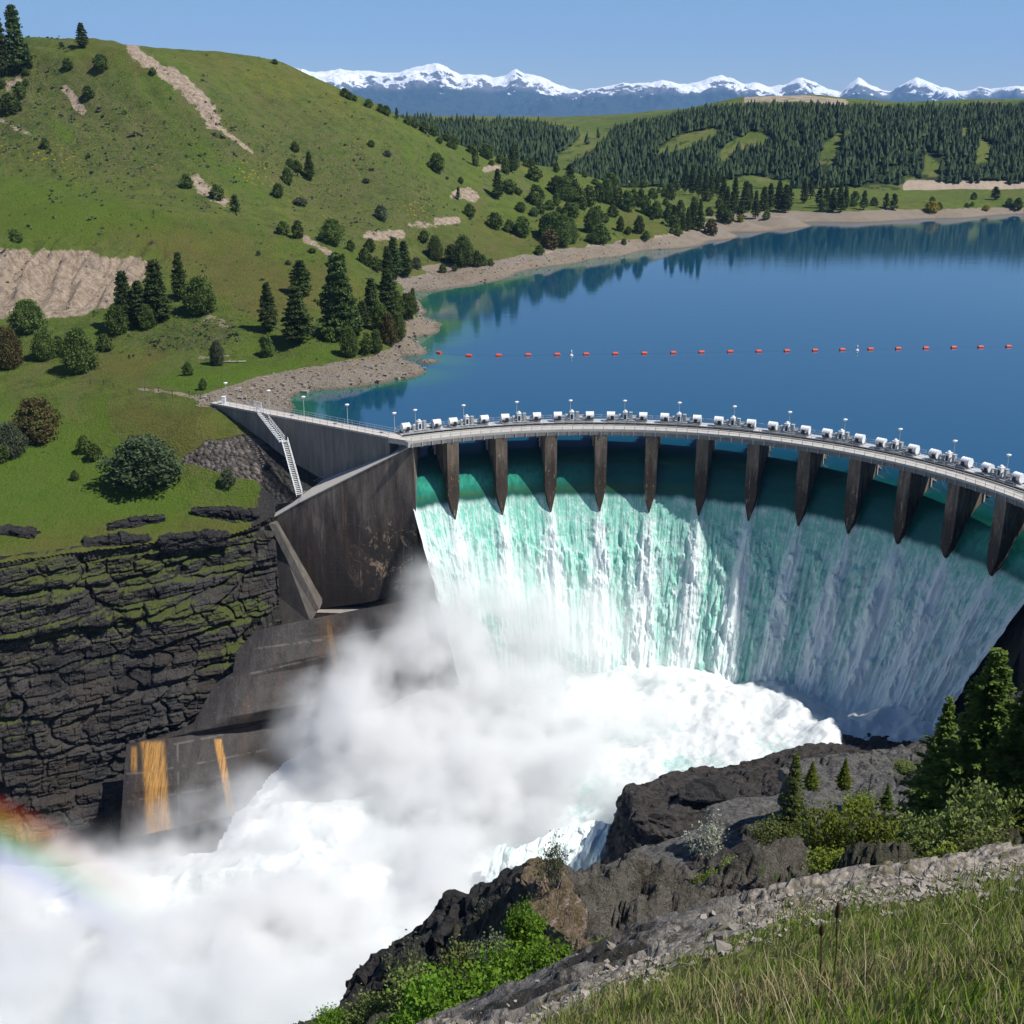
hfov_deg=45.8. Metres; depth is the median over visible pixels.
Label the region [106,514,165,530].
rock outcrop
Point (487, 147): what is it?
juniper tree
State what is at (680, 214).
juniper tree
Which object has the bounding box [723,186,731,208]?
pine tree
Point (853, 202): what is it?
juniper tree
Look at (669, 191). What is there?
juniper tree
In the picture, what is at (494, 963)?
bush
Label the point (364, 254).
juniper tree
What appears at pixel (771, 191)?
pine tree
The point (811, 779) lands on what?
fir tree
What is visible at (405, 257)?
pine tree
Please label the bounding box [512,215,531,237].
juniper tree
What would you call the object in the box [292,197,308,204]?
shrub
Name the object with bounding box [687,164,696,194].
pine tree
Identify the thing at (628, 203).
juniper tree
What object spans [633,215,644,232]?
juniper tree
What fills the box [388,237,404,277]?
pine tree
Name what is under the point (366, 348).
juniper tree
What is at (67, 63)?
juniper tree
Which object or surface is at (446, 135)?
juniper tree
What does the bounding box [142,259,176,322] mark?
pine tree
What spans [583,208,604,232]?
juniper tree
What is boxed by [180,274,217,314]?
juniper tree
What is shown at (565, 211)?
juniper tree
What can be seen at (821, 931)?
seed stalk
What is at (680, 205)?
juniper tree
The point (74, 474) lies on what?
juniper tree
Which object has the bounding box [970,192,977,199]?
juniper tree
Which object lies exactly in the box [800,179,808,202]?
pine tree
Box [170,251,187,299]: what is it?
pine tree
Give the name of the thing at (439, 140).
juniper tree
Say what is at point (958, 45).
sky
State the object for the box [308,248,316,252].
juniper tree
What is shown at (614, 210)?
juniper tree
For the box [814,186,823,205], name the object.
pine tree
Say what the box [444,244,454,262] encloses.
juniper tree
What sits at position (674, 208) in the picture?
pine tree
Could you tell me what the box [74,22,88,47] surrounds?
pine tree
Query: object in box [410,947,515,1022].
bush
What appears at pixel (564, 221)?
juniper tree
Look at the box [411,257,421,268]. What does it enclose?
shrub
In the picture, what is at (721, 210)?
juniper tree
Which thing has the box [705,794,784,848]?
rock outcrop
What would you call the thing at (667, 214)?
pine tree
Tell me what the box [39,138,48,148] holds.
juniper tree
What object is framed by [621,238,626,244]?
juniper tree
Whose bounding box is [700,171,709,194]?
pine tree
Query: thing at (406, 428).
gate hoist
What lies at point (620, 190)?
juniper tree
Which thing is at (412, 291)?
pine tree
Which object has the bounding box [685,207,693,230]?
pine tree
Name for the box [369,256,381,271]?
juniper tree
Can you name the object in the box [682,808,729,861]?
bush
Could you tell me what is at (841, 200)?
pine tree
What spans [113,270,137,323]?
pine tree
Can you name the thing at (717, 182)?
pine tree
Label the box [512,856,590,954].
boulder
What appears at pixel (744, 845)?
rock
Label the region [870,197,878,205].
juniper tree
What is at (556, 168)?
juniper tree
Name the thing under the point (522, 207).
juniper tree
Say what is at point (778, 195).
pine tree
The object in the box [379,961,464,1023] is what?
bush
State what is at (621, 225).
juniper tree
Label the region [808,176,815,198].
pine tree
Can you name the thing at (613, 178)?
juniper tree
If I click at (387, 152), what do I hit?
shrub
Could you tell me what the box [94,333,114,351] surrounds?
juniper tree
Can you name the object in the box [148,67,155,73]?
juniper tree
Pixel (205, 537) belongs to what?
rock outcrop
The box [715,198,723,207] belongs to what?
juniper tree
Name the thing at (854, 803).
bush
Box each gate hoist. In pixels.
[399,419,441,433]
[447,414,488,428]
[500,411,540,424]
[553,409,593,422]
[607,410,646,422]
[660,412,701,425]
[714,416,755,430]
[768,421,810,436]
[822,428,865,445]
[875,437,920,456]
[928,448,974,469]
[979,462,1023,485]
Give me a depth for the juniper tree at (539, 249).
612.56 m
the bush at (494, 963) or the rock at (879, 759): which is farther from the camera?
the rock at (879, 759)
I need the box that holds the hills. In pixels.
[400,94,1023,189]
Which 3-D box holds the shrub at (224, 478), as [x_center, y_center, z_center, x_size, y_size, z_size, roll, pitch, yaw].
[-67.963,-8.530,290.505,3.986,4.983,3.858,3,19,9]
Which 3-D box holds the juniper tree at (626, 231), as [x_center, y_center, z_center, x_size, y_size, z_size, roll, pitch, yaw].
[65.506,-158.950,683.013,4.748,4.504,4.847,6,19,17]
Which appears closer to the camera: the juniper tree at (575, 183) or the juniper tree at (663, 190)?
the juniper tree at (575, 183)
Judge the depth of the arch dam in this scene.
275.43 m
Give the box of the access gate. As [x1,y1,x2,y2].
[253,401,261,411]
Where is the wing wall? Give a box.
[210,397,398,478]
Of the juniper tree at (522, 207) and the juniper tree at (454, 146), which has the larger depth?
the juniper tree at (454, 146)
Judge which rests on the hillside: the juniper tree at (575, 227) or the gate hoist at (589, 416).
the juniper tree at (575, 227)
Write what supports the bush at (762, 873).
on the river bank
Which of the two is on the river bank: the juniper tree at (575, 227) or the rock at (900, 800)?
the rock at (900, 800)
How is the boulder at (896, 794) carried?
on the river bank
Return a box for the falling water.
[413,435,1023,732]
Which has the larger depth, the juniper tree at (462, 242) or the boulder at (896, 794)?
the juniper tree at (462, 242)
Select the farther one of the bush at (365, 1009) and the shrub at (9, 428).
the shrub at (9, 428)
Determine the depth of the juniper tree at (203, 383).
320.30 m
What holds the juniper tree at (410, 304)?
on the hillside
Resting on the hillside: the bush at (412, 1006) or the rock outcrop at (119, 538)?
the rock outcrop at (119, 538)
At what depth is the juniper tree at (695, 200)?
806.22 m
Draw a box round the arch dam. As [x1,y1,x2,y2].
[120,415,1023,839]
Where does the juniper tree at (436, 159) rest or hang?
on the hillside
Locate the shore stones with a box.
[195,240,673,424]
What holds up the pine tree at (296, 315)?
on the hillside
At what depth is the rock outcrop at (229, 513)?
283.30 m
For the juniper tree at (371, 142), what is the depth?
637.53 m
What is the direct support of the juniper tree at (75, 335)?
on the hillside
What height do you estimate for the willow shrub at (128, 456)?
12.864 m
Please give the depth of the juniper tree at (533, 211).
674.71 m
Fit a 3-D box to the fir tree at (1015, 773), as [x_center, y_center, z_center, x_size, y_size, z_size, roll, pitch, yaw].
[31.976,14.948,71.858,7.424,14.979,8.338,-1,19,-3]
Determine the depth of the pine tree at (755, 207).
821.70 m
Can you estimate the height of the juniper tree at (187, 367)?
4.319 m
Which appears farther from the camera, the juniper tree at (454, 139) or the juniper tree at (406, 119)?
the juniper tree at (454, 139)
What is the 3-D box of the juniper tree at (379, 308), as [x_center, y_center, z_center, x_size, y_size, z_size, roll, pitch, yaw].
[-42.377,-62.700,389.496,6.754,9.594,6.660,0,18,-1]
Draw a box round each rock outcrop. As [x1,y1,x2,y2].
[0,524,40,538]
[81,531,151,551]
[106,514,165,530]
[157,528,230,550]
[190,505,261,522]
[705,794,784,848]
[777,752,876,836]
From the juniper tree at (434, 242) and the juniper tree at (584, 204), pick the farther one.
the juniper tree at (584, 204)
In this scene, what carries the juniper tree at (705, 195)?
on the hillside
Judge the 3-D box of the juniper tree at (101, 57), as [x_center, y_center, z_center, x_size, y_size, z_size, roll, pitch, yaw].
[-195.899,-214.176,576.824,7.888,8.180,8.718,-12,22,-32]
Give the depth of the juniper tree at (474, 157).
700.21 m
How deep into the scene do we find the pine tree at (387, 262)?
428.26 m
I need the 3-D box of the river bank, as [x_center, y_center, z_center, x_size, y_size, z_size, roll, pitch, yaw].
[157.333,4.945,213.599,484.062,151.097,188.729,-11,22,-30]
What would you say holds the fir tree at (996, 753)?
on the river bank
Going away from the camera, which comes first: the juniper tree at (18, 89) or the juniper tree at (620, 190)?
the juniper tree at (18, 89)
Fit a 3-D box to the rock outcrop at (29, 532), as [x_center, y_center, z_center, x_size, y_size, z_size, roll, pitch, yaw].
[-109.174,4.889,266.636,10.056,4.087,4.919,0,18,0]
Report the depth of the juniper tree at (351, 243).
460.78 m
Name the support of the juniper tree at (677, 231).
on the hillside
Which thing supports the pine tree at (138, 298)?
on the hillside
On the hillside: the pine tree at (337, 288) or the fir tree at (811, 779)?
the pine tree at (337, 288)
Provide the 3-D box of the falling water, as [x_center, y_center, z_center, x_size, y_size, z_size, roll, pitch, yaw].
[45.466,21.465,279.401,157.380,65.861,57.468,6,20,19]
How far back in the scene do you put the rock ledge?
219.13 m
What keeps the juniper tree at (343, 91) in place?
on the hillside
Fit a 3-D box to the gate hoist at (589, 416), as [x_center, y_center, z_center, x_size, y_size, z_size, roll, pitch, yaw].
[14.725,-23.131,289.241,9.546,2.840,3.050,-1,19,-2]
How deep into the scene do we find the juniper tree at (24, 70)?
579.36 m
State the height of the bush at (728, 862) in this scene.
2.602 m
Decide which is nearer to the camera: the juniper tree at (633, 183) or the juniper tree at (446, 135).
the juniper tree at (446, 135)
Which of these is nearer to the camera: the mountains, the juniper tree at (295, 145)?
the juniper tree at (295, 145)
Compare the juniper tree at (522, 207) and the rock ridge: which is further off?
the juniper tree at (522, 207)
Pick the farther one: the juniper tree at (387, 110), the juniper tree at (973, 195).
the juniper tree at (973, 195)
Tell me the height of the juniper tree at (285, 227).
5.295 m
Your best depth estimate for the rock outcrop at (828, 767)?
159.02 m
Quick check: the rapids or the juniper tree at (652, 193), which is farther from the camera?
the juniper tree at (652, 193)
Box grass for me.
[435,844,1023,1023]
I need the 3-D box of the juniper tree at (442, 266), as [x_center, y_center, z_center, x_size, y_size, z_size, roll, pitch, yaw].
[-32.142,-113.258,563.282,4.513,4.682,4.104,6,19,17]
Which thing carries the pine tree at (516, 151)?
on the hillside
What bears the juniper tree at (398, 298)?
on the hillside
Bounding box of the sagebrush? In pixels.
[0,35,668,471]
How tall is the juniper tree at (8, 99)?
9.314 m
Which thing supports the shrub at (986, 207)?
on the hillside
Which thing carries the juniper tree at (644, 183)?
on the hillside
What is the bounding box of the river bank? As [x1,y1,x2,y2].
[293,691,1023,1023]
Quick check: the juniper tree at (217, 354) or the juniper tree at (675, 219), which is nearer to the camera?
the juniper tree at (217, 354)
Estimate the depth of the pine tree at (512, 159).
747.01 m
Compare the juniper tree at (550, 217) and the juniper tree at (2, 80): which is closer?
the juniper tree at (2, 80)
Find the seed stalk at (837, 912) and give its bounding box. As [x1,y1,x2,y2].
[830,902,839,994]
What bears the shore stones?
on the hillside
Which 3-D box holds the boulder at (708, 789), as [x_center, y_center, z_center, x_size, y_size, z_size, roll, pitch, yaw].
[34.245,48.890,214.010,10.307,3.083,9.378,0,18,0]
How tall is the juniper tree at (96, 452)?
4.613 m
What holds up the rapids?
on the river
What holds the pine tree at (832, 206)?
on the hillside
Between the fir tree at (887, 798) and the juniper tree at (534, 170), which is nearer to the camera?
the fir tree at (887, 798)
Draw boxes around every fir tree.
[764,752,809,840]
[802,761,821,791]
[834,758,854,791]
[875,784,895,814]
[881,647,1016,847]
[898,696,958,814]
[959,683,1023,822]
[989,724,1023,825]
[995,788,1017,832]
[1011,772,1023,836]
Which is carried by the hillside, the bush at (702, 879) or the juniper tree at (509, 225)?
the juniper tree at (509, 225)
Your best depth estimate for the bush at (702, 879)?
110.07 m
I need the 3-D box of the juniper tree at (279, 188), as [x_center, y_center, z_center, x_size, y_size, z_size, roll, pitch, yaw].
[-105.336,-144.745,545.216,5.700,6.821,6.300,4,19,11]
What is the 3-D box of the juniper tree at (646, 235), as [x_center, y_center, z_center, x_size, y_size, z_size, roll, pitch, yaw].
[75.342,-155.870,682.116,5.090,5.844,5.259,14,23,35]
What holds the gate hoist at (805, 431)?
on the arch dam
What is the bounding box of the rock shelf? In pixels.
[606,827,721,867]
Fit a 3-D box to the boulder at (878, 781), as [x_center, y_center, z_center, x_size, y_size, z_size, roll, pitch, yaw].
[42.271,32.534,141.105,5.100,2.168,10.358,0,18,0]
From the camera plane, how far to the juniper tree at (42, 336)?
356.19 m
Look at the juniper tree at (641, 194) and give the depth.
794.70 m
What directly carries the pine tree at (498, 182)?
on the hillside
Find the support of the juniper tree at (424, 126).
on the hillside
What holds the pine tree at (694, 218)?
on the hillside
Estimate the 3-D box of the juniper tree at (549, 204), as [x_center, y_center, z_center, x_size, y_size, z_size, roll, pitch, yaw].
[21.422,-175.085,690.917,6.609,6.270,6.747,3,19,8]
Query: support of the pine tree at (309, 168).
on the hillside
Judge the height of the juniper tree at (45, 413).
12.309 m
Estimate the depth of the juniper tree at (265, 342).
361.00 m
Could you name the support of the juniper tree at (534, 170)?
on the hillside
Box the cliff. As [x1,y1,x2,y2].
[0,510,281,842]
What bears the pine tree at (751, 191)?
on the hillside
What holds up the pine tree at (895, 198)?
on the hillside
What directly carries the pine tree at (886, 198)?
on the hillside
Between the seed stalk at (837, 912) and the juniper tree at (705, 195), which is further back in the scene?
the juniper tree at (705, 195)
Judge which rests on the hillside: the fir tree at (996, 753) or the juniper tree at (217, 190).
the juniper tree at (217, 190)
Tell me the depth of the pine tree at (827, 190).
884.73 m
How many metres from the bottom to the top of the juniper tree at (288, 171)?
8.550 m
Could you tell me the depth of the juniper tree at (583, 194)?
754.59 m
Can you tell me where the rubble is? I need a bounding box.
[416,853,1023,1023]
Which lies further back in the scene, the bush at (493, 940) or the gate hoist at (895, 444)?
the gate hoist at (895, 444)
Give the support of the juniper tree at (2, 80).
on the hillside
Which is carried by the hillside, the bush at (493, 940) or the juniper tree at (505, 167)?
the juniper tree at (505, 167)
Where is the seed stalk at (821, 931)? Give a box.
[816,924,823,995]
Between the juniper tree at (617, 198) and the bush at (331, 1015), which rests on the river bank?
the bush at (331, 1015)
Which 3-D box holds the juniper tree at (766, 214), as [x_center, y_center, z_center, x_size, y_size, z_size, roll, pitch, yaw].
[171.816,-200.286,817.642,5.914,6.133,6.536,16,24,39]
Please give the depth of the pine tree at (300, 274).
404.33 m
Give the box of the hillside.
[0,37,1023,562]
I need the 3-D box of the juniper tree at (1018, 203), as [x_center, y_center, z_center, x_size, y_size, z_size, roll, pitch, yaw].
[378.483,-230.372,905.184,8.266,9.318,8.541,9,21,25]
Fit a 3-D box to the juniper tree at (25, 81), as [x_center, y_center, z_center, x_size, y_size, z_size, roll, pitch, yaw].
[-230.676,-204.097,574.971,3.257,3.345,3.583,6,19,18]
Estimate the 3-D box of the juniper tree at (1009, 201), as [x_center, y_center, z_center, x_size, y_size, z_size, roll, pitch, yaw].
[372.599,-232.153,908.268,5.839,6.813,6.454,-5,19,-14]
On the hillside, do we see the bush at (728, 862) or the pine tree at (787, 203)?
the pine tree at (787, 203)
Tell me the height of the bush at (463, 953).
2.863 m
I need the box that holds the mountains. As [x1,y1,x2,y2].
[296,63,1023,116]
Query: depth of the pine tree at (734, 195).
828.93 m
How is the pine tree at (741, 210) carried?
on the hillside
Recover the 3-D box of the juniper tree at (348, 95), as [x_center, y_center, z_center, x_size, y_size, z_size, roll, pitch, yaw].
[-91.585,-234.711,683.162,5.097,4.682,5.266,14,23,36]
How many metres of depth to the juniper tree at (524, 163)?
776.26 m
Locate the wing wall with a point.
(319, 448)
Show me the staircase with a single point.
(282, 441)
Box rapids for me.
[485,820,610,882]
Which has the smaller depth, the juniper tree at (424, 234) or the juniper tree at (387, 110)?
the juniper tree at (424, 234)
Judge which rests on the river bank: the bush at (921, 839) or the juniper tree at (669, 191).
the bush at (921, 839)
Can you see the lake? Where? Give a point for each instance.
(939, 287)
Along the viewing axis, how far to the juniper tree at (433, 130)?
713.45 m
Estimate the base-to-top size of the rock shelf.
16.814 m
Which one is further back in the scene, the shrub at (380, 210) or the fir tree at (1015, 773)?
the shrub at (380, 210)
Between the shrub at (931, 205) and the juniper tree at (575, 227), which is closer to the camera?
the juniper tree at (575, 227)
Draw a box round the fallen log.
[223,360,245,362]
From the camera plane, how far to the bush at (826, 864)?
59.94 m
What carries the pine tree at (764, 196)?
on the hillside
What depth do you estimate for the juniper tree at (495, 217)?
641.05 m
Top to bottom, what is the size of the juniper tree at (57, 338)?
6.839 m
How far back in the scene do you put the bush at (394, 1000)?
69.26 m
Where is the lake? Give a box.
[290,214,1023,473]
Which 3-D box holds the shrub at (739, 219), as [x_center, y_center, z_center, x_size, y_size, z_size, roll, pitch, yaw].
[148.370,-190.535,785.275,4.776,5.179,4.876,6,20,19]
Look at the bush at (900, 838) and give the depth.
89.30 m
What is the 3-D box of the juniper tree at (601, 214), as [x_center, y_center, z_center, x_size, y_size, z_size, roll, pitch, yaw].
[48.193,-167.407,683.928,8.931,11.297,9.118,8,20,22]
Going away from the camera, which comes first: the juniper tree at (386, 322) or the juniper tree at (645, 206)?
the juniper tree at (386, 322)
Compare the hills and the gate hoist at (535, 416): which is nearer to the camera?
the gate hoist at (535, 416)
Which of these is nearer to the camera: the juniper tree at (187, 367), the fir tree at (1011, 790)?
the fir tree at (1011, 790)
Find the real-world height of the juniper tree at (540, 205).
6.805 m
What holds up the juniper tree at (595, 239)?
on the hillside
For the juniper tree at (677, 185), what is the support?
on the hillside
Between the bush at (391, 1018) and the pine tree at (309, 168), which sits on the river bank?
the bush at (391, 1018)
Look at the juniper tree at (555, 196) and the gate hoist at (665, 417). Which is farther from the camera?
the juniper tree at (555, 196)
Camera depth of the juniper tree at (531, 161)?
776.03 m
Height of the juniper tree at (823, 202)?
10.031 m
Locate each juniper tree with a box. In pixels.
[0,78,6,87]
[0,92,22,112]
[0,325,25,370]
[0,444,10,463]
[5,298,48,333]
[8,228,22,241]
[8,396,63,444]
[12,81,26,98]
[21,68,29,74]
[22,78,29,84]
[28,327,56,360]
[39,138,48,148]
[51,335,63,357]
[59,327,101,374]
[62,58,72,69]
[70,470,78,480]
[75,435,89,453]
[81,86,94,97]
[85,443,102,460]
[91,53,109,70]
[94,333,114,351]
[103,304,132,334]
[137,304,156,329]
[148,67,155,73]
[177,173,193,187]
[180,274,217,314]
[180,361,193,375]
[198,378,206,389]
[208,184,224,199]
[259,335,274,357]
[271,182,283,196]
[275,221,289,233]
[281,167,293,184]
[286,157,293,165]
[290,141,299,151]
[291,160,302,171]
[291,220,303,238]
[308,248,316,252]
[316,217,345,244]
[317,323,338,339]
[323,326,339,341]
[338,325,359,357]
[339,88,348,96]
[345,92,352,99]
[345,239,355,251]
[357,248,372,264]
[359,332,372,354]
[363,99,372,106]
[363,238,375,250]
[366,140,374,146]
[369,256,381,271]
[369,302,388,329]
[371,329,382,353]
[376,104,384,112]
[378,312,399,344]
[382,105,390,114]
[387,289,405,316]
[390,311,406,337]
[398,292,419,317]
[403,116,411,124]
[411,119,418,127]
[418,230,429,241]
[419,122,428,132]
[426,235,443,259]
[427,152,444,171]
[428,126,437,136]
[435,137,442,142]
[438,263,446,272]
[442,133,450,141]
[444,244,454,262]
[450,136,459,144]
[450,234,475,267]
[451,142,457,148]
[452,264,457,270]
[463,202,475,217]
[465,143,477,152]
[471,147,478,166]
[471,250,483,266]
[478,143,494,159]
[481,254,487,265]
[486,212,505,228]
[487,258,494,265]
[495,154,502,163]
[500,157,509,174]
[502,179,517,192]
[504,219,515,231]
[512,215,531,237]
[514,187,522,193]
[514,201,525,211]
[522,158,528,165]
[525,165,542,179]
[526,184,545,203]
[528,158,535,167]
[529,207,539,215]
[534,244,544,254]
[536,201,545,213]
[538,212,552,235]
[538,228,559,249]
[541,211,563,237]
[545,175,565,193]
[545,199,555,209]
[547,213,573,246]
[552,193,560,205]
[553,161,559,171]
[553,175,576,200]
[560,206,567,214]
[563,217,579,243]
[566,179,583,202]
[567,202,579,217]
[577,190,586,201]
[579,199,587,209]
[582,184,596,205]
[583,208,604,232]
[585,234,593,240]
[588,231,599,243]
[590,178,599,183]
[592,205,605,223]
[594,182,604,202]
[594,223,609,243]
[601,213,609,222]
[602,172,618,187]
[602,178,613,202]
[607,204,618,216]
[608,186,620,205]
[614,186,622,200]
[616,216,624,231]
[619,190,635,211]
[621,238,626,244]
[624,226,631,233]
[628,188,638,205]
[629,178,637,187]
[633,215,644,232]
[635,188,645,207]
[638,179,647,187]
[641,194,651,214]
[642,230,650,239]
[648,187,657,198]
[648,200,662,217]
[660,186,666,196]
[662,198,668,205]
[663,203,672,216]
[664,182,676,199]
[668,215,680,227]
[673,180,680,189]
[673,228,681,235]
[676,199,685,213]
[677,211,682,223]
[690,196,698,213]
[701,190,712,201]
[703,218,717,234]
[705,206,713,215]
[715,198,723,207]
[715,203,727,221]
[722,209,734,222]
[762,211,770,219]
[818,198,828,211]
[850,191,860,200]
[850,199,857,206]
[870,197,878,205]
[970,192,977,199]
[1005,198,1012,206]
[1013,198,1023,209]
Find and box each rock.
[687,847,735,870]
[731,821,792,855]
[759,775,781,796]
[851,744,919,776]
[870,795,908,817]
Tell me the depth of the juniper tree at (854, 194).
912.30 m
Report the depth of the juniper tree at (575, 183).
749.28 m
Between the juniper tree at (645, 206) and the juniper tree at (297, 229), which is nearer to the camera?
the juniper tree at (297, 229)
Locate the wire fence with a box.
[90,380,209,401]
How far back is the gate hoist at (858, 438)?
271.10 m
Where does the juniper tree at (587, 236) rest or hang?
on the hillside
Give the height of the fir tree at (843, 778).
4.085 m
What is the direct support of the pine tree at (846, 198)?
on the hillside
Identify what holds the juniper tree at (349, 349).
on the hillside
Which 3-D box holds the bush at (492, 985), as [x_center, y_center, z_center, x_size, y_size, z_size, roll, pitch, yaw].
[0.092,17.964,43.528,3.518,2.926,4.042,-14,23,-36]
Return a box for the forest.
[392,98,1023,188]
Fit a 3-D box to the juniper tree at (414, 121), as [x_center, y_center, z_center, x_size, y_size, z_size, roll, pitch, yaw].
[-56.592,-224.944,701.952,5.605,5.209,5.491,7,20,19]
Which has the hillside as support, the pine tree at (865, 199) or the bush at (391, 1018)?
the pine tree at (865, 199)
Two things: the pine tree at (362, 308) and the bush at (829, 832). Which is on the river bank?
the bush at (829, 832)
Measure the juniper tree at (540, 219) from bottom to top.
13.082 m
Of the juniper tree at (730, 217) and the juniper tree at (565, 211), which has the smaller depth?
the juniper tree at (565, 211)
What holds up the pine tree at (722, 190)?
on the hillside
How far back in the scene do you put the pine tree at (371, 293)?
407.81 m
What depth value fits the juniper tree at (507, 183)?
688.93 m
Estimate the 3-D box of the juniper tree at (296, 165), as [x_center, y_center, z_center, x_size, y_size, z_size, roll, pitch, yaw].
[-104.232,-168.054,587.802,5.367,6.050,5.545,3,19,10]
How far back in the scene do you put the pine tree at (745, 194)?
847.84 m
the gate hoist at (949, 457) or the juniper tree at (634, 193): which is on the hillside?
the juniper tree at (634, 193)
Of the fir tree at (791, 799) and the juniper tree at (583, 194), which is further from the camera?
the juniper tree at (583, 194)
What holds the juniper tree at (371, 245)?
on the hillside
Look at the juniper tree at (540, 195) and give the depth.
690.29 m
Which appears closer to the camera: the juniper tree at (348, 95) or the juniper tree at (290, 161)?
the juniper tree at (290, 161)
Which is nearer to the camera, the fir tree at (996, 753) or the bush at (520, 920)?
the bush at (520, 920)
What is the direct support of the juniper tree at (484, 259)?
on the hillside
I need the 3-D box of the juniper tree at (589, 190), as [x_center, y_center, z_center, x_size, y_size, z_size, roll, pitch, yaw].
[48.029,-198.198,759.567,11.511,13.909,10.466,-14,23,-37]
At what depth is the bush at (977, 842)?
49.71 m
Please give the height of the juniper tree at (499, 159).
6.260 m
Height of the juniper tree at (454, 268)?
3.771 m
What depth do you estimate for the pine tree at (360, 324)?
380.37 m
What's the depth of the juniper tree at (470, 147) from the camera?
733.77 m
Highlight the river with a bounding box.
[0,665,940,1023]
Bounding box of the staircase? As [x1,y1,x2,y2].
[257,409,302,496]
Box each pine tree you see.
[0,18,15,76]
[3,4,35,72]
[21,42,33,68]
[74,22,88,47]
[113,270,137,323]
[127,280,149,326]
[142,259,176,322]
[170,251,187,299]
[229,194,240,212]
[256,282,278,330]
[280,286,316,343]
[288,259,312,293]
[303,151,314,179]
[316,252,361,339]
[346,304,364,332]
[358,300,371,327]
[364,278,378,316]
[377,267,397,313]
[379,246,396,284]
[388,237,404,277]
[399,240,414,275]
[410,288,417,309]
[455,187,460,199]
[491,168,503,198]
[507,145,517,171]
[513,144,520,169]
[565,163,575,179]
[664,203,670,223]
[670,204,676,224]
[680,213,686,233]
[681,164,689,191]
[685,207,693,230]
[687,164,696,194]
[688,201,697,227]
[694,164,702,194]
[696,199,704,230]
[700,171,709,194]
[708,168,716,195]
[714,171,719,193]
[717,176,726,202]
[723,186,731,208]
[728,177,739,213]
[735,200,746,218]
[737,180,752,211]
[746,184,753,209]
[750,190,761,217]
[759,186,770,210]
[768,183,774,208]
[773,180,783,211]
[779,184,792,212]
[784,186,794,204]
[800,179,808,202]
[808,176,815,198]
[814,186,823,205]
[823,181,830,203]
[829,191,837,210]
[836,180,843,203]
[836,193,845,211]
[843,185,849,209]
[858,190,869,209]
[882,193,889,207]
[889,193,898,209]
[990,186,1000,199]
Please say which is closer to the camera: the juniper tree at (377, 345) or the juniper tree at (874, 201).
the juniper tree at (377, 345)
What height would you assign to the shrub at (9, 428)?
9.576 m
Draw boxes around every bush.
[308,999,354,1023]
[342,983,395,1023]
[374,1009,408,1023]
[378,953,441,1014]
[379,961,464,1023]
[381,929,430,983]
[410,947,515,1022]
[430,934,488,998]
[462,931,537,993]
[465,926,514,966]
[467,965,531,997]
[469,895,495,925]
[493,929,576,983]
[500,893,549,956]
[531,829,568,890]
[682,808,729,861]
[688,865,720,884]
[713,853,737,871]
[741,812,799,845]
[758,863,765,881]
[796,791,862,874]
[800,840,847,875]
[833,793,904,846]
[840,787,878,823]
[885,802,924,844]
[891,758,916,775]
[896,809,953,853]
[914,835,963,858]
[932,760,1023,851]
[953,818,1021,852]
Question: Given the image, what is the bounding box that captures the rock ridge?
[338,865,523,1019]
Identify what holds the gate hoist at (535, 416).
on the arch dam
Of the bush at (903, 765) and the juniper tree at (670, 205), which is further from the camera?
the juniper tree at (670, 205)
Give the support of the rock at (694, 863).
on the river bank
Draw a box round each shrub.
[0,421,28,459]
[94,434,190,491]
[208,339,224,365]
[219,467,236,486]
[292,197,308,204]
[374,204,387,220]
[382,150,392,155]
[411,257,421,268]
[737,214,744,221]
[924,201,939,211]
[982,205,989,210]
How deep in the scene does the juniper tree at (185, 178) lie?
521.63 m
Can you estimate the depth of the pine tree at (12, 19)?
575.36 m
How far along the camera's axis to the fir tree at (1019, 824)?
60.91 m
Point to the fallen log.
(229, 361)
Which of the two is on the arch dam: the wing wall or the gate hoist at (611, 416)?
the gate hoist at (611, 416)
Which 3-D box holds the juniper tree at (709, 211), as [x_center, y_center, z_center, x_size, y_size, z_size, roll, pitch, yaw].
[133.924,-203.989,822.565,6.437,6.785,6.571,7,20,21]
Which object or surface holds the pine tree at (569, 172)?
on the hillside
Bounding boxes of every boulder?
[512,856,590,954]
[677,776,736,802]
[853,769,895,803]
[892,785,914,798]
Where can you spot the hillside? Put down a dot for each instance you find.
(76, 267)
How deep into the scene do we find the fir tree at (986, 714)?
78.20 m
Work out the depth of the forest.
1142.76 m
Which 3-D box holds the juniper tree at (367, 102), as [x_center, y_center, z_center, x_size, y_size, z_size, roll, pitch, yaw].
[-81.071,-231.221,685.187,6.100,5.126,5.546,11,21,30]
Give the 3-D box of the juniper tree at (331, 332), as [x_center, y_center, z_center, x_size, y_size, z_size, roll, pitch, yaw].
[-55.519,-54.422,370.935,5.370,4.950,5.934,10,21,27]
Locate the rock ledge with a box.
[600,733,913,864]
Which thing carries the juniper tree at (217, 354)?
on the hillside
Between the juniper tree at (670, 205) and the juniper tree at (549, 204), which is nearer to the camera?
the juniper tree at (549, 204)
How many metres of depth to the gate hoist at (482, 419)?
284.34 m
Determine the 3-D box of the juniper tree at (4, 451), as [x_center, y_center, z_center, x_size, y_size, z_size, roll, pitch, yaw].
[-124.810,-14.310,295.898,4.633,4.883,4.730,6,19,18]
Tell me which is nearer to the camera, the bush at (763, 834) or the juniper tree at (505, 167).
the bush at (763, 834)
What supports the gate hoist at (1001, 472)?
on the arch dam
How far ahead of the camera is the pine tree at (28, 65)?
581.42 m
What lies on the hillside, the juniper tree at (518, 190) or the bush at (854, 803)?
the juniper tree at (518, 190)

